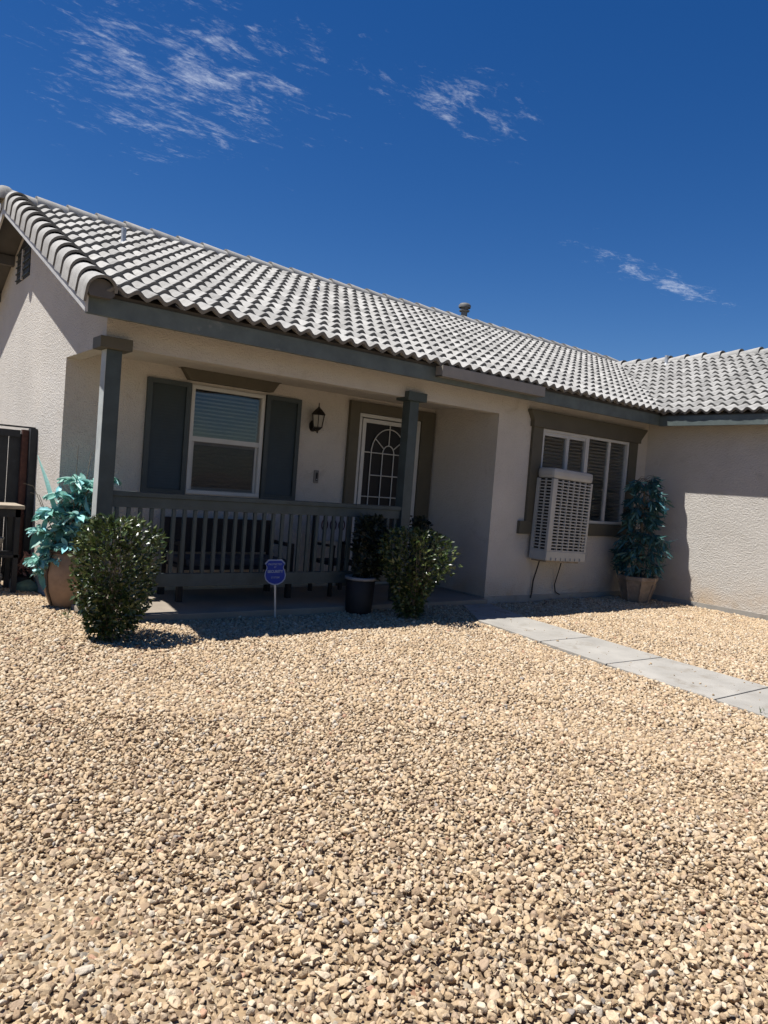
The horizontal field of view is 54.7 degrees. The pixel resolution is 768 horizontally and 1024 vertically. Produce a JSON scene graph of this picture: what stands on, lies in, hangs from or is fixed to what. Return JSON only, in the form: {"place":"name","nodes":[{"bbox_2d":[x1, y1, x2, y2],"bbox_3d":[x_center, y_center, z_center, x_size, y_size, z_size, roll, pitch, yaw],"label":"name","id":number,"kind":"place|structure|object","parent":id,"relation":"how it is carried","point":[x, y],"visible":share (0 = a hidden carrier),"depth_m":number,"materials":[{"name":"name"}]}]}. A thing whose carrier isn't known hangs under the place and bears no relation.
{"place":"outdoors","nodes":[
{"label":"outdoors","id":0,"kind":"place"},
{"bbox_2d":[0,537,4,549],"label":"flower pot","id":1,"kind":"object","parent":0,"point":[1,540],"visible":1,"depth_m":8.07,"materials":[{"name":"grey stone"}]},
{"bbox_2d":[0,581,767,1023],"bbox_3d":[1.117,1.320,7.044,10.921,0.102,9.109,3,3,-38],"label":"gravel","id":2,"kind":"structure","parent":0,"point":[484,657],"depth_m":3.48,"materials":[{"name":"beige gravel"}]},
{"bbox_2d":[0,566,2,587],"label":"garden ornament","id":3,"kind":"object","parent":2,"relation":"on","point":[1,575],"visible":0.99,"depth_m":8.34,"materials":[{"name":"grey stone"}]},
{"bbox_2d":[0,502,24,592],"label":"side table","id":4,"kind":"object","parent":2,"relation":"on","point":[9,511],"visible":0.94,"depth_m":8.06,"materials":[{"name":"brown wood"}]},
{"bbox_2d":[0,424,37,580],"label":"side gate","id":5,"kind":"structure","parent":2,"relation":"on","point":[19,466],"depth_m":8.59,"materials":[{"name":"brown wood"}]},
{"bbox_2d":[17,551,32,582],"bbox_3d":[-4.098,0.655,8.469,0.202,0.436,0.220,4,2,-8],"label":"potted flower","id":6,"kind":"object","parent":2,"relation":"on","point":[23,577],"visible":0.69,"depth_m":8.44,"materials":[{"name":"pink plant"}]},
{"bbox_2d":[16,579,37,591],"bbox_3d":[-4.008,0.821,8.332,0.251,0.130,0.206,3,3,-38],"label":"rock","id":7,"kind":"object","parent":2,"relation":"on","point":[27,585],"visible":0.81,"depth_m":8.28,"materials":[{"name":"green stone"}]},
{"bbox_2d":[60,608,72,617],"bbox_3d":[-2.956,0.946,6.923,0.110,0.106,0.091,3,3,-38],"label":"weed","id":8,"kind":"object","parent":2,"relation":"on","point":[65,613],"visible":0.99,"depth_m":6.93,"materials":[{"name":"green plant"}]},
{"bbox_2d":[23,446,121,609],"bbox_3d":[-3.120,0.143,7.490,0.947,1.640,0.641,3,3,-38],"label":"planter urn","id":9,"kind":"object","parent":2,"relation":"on","point":[52,561],"visible":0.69,"depth_m":7.31,"materials":[{"name":"beige ceramic"}]},
{"bbox_2d":[67,511,172,642],"bbox_3d":[-2.308,0.534,6.338,0.860,1.121,0.828,3,3,-38],"label":"shrub","id":10,"kind":"object","parent":2,"relation":"on","point":[106,615],"visible":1,"depth_m":6.12,"materials":[{"name":"green plant"}]},
{"bbox_2d":[264,559,285,617],"bbox_3d":[-1.154,0.820,7.781,0.227,0.658,0.024,4,2,-14],"label":"yard sign","id":11,"kind":"object","parent":2,"relation":"on","point":[275,574],"visible":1,"depth_m":7.77,"materials":[{"name":"metal"}]},
{"bbox_2d":[71,584,487,622],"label":"porch slab","id":12,"kind":"structure","parent":2,"relation":"on","point":[204,604],"depth_m":8.35,"materials":[{"name":"concrete"}]},
{"bbox_2d":[157,516,294,601],"bbox_3d":[-1.790,0.531,8.520,1.400,0.870,0.570,3,3,-38],"label":"porch bench","id":13,"kind":"object","parent":12,"relation":"on","point":[186,563],"visible":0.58,"depth_m":8.53,"materials":[{"name":"grey wood"}]},
{"bbox_2d":[308,515,351,596],"bbox_3d":[-0.585,0.523,9.384,0.500,1.010,0.500,3,3,-38],"label":"patio chair","id":14,"kind":"object","parent":12,"relation":"on","point":[326,560],"visible":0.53,"depth_m":9.42,"materials":[{"name":"grey wood"}]},
{"bbox_2d":[406,515,437,595],"bbox_3d":[0.448,0.562,9.720,0.566,1.069,0.563,3,3,-38],"label":"potted plant","id":15,"kind":"object","parent":12,"relation":"on","point":[417,520],"visible":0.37,"depth_m":9.66,"materials":[{"name":"green plant"}]},
{"bbox_2d":[35,600,661,658],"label":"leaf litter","id":16,"kind":"object","parent":2,"relation":"on","point":[46,614],"visible":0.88,"depth_m":6.57,"materials":[{"name":"brown plant"}]},
{"bbox_2d":[345,512,389,614],"bbox_3d":[-0.186,0.588,8.522,0.536,1.176,0.481,3,3,-38],"label":"potted plant","id":17,"kind":"object","parent":2,"relation":"on","point":[360,585],"visible":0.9,"depth_m":8.39,"materials":[{"name":"green plant"}]},
{"bbox_2d":[0,185,767,620],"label":"house","id":18,"kind":"structure","parent":2,"relation":"on","point":[160,375],"depth_m":9.58,"materials":[{"name":"paint"}]},
{"bbox_2d":[185,384,265,496],"bbox_3d":[-1.923,-0.836,8.972,0.960,1.270,0.105,3,3,-38],"label":"window","id":19,"kind":"structure","parent":18,"relation":"in","point":[230,466],"depth_m":8.96,"materials":[{"name":"white plastic"}]},
{"bbox_2d":[349,413,420,583],"bbox_3d":[0.017,-0.157,10.457,1.095,2.350,0.141,3,3,-38],"label":"security door","id":20,"kind":"structure","parent":18,"relation":"in","point":[379,440],"depth_m":10.38,"materials":[{"name":"white metal"}]},
{"bbox_2d":[529,467,592,597],"bbox_3d":[2.492,0.332,10.579,0.874,1.858,0.362,5,1,-38],"label":"window cooler","id":21,"kind":"object","parent":18,"relation":"attached to","point":[559,518],"depth_m":10.39,"materials":[{"name":"plastic"}]},
{"bbox_2d":[541,429,628,524],"bbox_3d":[2.984,-0.490,11.147,2.070,1.305,0.090,3,3,-38],"label":"window","id":22,"kind":"structure","parent":18,"relation":"in","point":[567,436],"depth_m":11.39,"materials":[{"name":"white plastic"}]},
{"bbox_2d":[365,524,462,619],"bbox_3d":[0.291,0.685,8.366,0.905,1.077,1.214,3,3,-38],"label":"shrub","id":23,"kind":"object","parent":2,"relation":"on","point":[418,581],"visible":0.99,"depth_m":8.23,"materials":[{"name":"green plant"}]},
{"bbox_2d":[609,475,674,602],"bbox_3d":[3.932,0.405,11.312,0.950,1.956,0.967,5,2,10],"label":"potted plant","id":24,"kind":"object","parent":2,"relation":"on","point":[636,584],"visible":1,"depth_m":11.20,"materials":[{"name":"teal plant"}]},
{"bbox_2d":[0,0,767,361],"label":"sky","id":25,"kind":"structure","parent":0,"point":[590,175],"materials":[{"name":"blue"}]},
{"bbox_2d":[463,604,767,718],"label":"path","id":26,"kind":"structure","parent":0,"point":[723,688],"depth_m":6.96,"materials":[{"name":"concrete"}]}
]}

